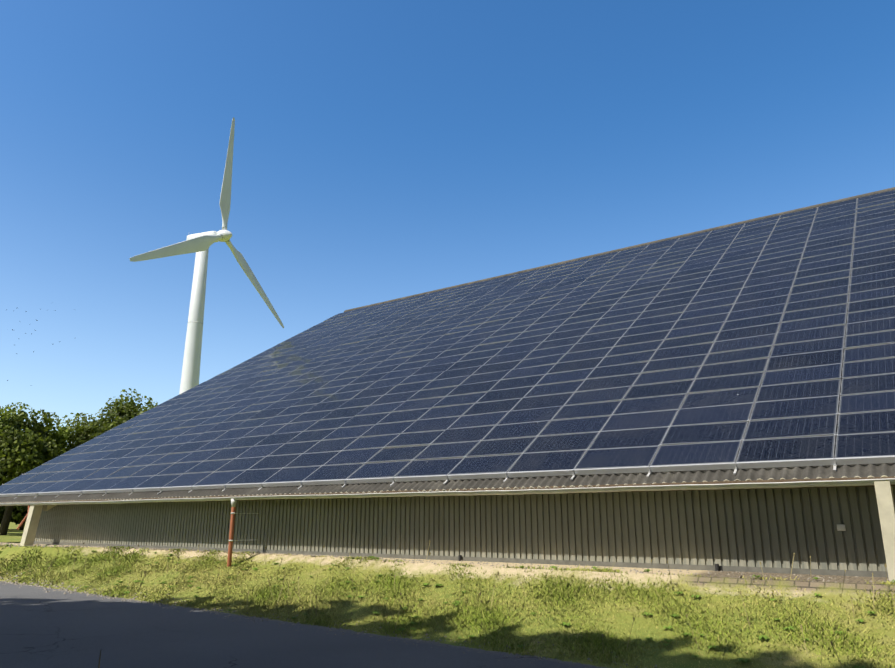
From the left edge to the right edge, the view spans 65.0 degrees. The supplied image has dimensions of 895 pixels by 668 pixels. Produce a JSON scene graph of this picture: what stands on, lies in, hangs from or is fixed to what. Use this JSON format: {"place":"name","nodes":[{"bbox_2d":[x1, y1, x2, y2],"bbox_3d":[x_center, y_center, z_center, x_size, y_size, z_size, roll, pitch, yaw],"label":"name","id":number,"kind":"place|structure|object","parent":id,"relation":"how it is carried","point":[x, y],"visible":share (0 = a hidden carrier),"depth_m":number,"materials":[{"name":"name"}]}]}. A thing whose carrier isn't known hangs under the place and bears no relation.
{"place":"outdoors","nodes":[
{"label":"outdoors","id":0,"kind":"place"},
{"bbox_2d":[0,581,607,667],"bbox_3d":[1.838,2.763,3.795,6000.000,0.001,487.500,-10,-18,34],"label":"road asphalt","id":1,"kind":"structure","parent":0,"point":[41,628],"depth_m":10.06,"materials":[{"name":"grey asphalt"}]},
{"bbox_2d":[0,522,894,667],"bbox_3d":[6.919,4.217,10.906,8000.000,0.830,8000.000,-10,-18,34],"label":"terrain","id":2,"kind":"structure","parent":0,"point":[853,586],"depth_m":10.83,"materials":[{"name":"green plant"}]},
{"bbox_2d":[0,512,21,524],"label":"tree trunk","id":3,"kind":"object","parent":2,"relation":"on","point":[11,520],"visible":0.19,"depth_m":63.10,"materials":[{"name":"plant"}]},
{"bbox_2d":[0,506,27,510],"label":"tree trunk","id":4,"kind":"object","parent":2,"relation":"on","point":[3,507],"visible":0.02,"depth_m":56.52,"materials":[{"name":"plant"}]},
{"bbox_2d":[0,506,27,529],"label":"tree trunk","id":5,"kind":"object","parent":2,"relation":"on","point":[22,525],"visible":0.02,"depth_m":59.29,"materials":[{"name":"plant"}]},
{"bbox_2d":[13,507,27,523],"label":"tree trunk","id":6,"kind":"object","parent":2,"relation":"on","point":[19,516],"visible":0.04,"depth_m":58.93,"materials":[{"name":"green plant"}]},
{"bbox_2d":[0,402,70,534],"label":"tree","id":7,"kind":"object","parent":2,"relation":"on","point":[28,447],"visible":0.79,"depth_m":40.87,"materials":[{"name":"green plant"}]},
{"bbox_2d":[50,388,157,450],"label":"tree","id":8,"kind":"object","parent":2,"relation":"on","point":[121,411],"visible":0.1,"depth_m":46.12,"materials":[{"name":"green plant"}]},
{"bbox_2d":[129,117,283,393],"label":"wind turbine","id":9,"kind":"object","parent":2,"relation":"on","point":[199,244],"visible":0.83,"depth_m":119.23,"materials":[{"name":"white metal"}]},
{"bbox_2d":[17,499,845,570],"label":"downpipes and fittings","id":10,"kind":"object","parent":2,"relation":"on","point":[841,527],"visible":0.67,"depth_m":18.59,"materials":[{"name":"metal"}]},
{"bbox_2d":[0,542,888,667],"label":"roadside chippings","id":11,"kind":"object","parent":2,"relation":"on","point":[124,599],"visible":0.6,"depth_m":14.66,"materials":[{"name":"beige gravel"}]},
{"bbox_2d":[0,533,894,667],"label":"lawn weeds","id":12,"kind":"object","parent":2,"relation":"on","point":[762,637],"visible":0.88,"depth_m":11.22,"materials":[{"name":"green plant"}]},
{"bbox_2d":[1,187,894,577],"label":"barn","id":13,"kind":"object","parent":2,"relation":"on","point":[711,567],"visible":0.1,"depth_m":15.31,"materials":[{"name":"metal"}]},
{"bbox_2d":[0,198,894,502],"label":"corrugated roof sheet","id":14,"kind":"object","parent":13,"relation":"on","point":[818,472],"visible":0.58,"depth_m":14.15,"materials":[{"name":"grey metal"}]},
{"bbox_2d":[0,208,894,498],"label":"panel mounting rails","id":15,"kind":"object","parent":14,"relation":"on","point":[834,462],"visible":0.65,"depth_m":14.29,"materials":[{"name":"silver metal"}]},
{"bbox_2d":[0,190,894,493],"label":"solar panel array","id":16,"kind":"object","parent":15,"relation":"on","point":[624,358],"visible":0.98,"depth_m":21.24,"materials":[{"name":"blue glass"}]},
{"bbox_2d":[0,478,894,505],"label":"eave gutter","id":17,"kind":"object","parent":14,"relation":"attached to","point":[863,482],"visible":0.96,"depth_m":13.75,"materials":[{"name":"metal"}]},
{"bbox_2d":[34,486,894,570],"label":"wall cladding","id":18,"kind":"structure","parent":13,"relation":"attached to","point":[777,528],"depth_m":14.52,"materials":[{"name":"grey metal"}]},
{"bbox_2d":[20,480,894,581],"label":"support pillars","id":19,"kind":"structure","parent":2,"relation":"on","point":[885,498],"depth_m":10.42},
{"bbox_2d":[0,0,894,442],"label":"sky","id":20,"kind":"structure","parent":0,"point":[384,150],"materials":[{"name":"blue"}]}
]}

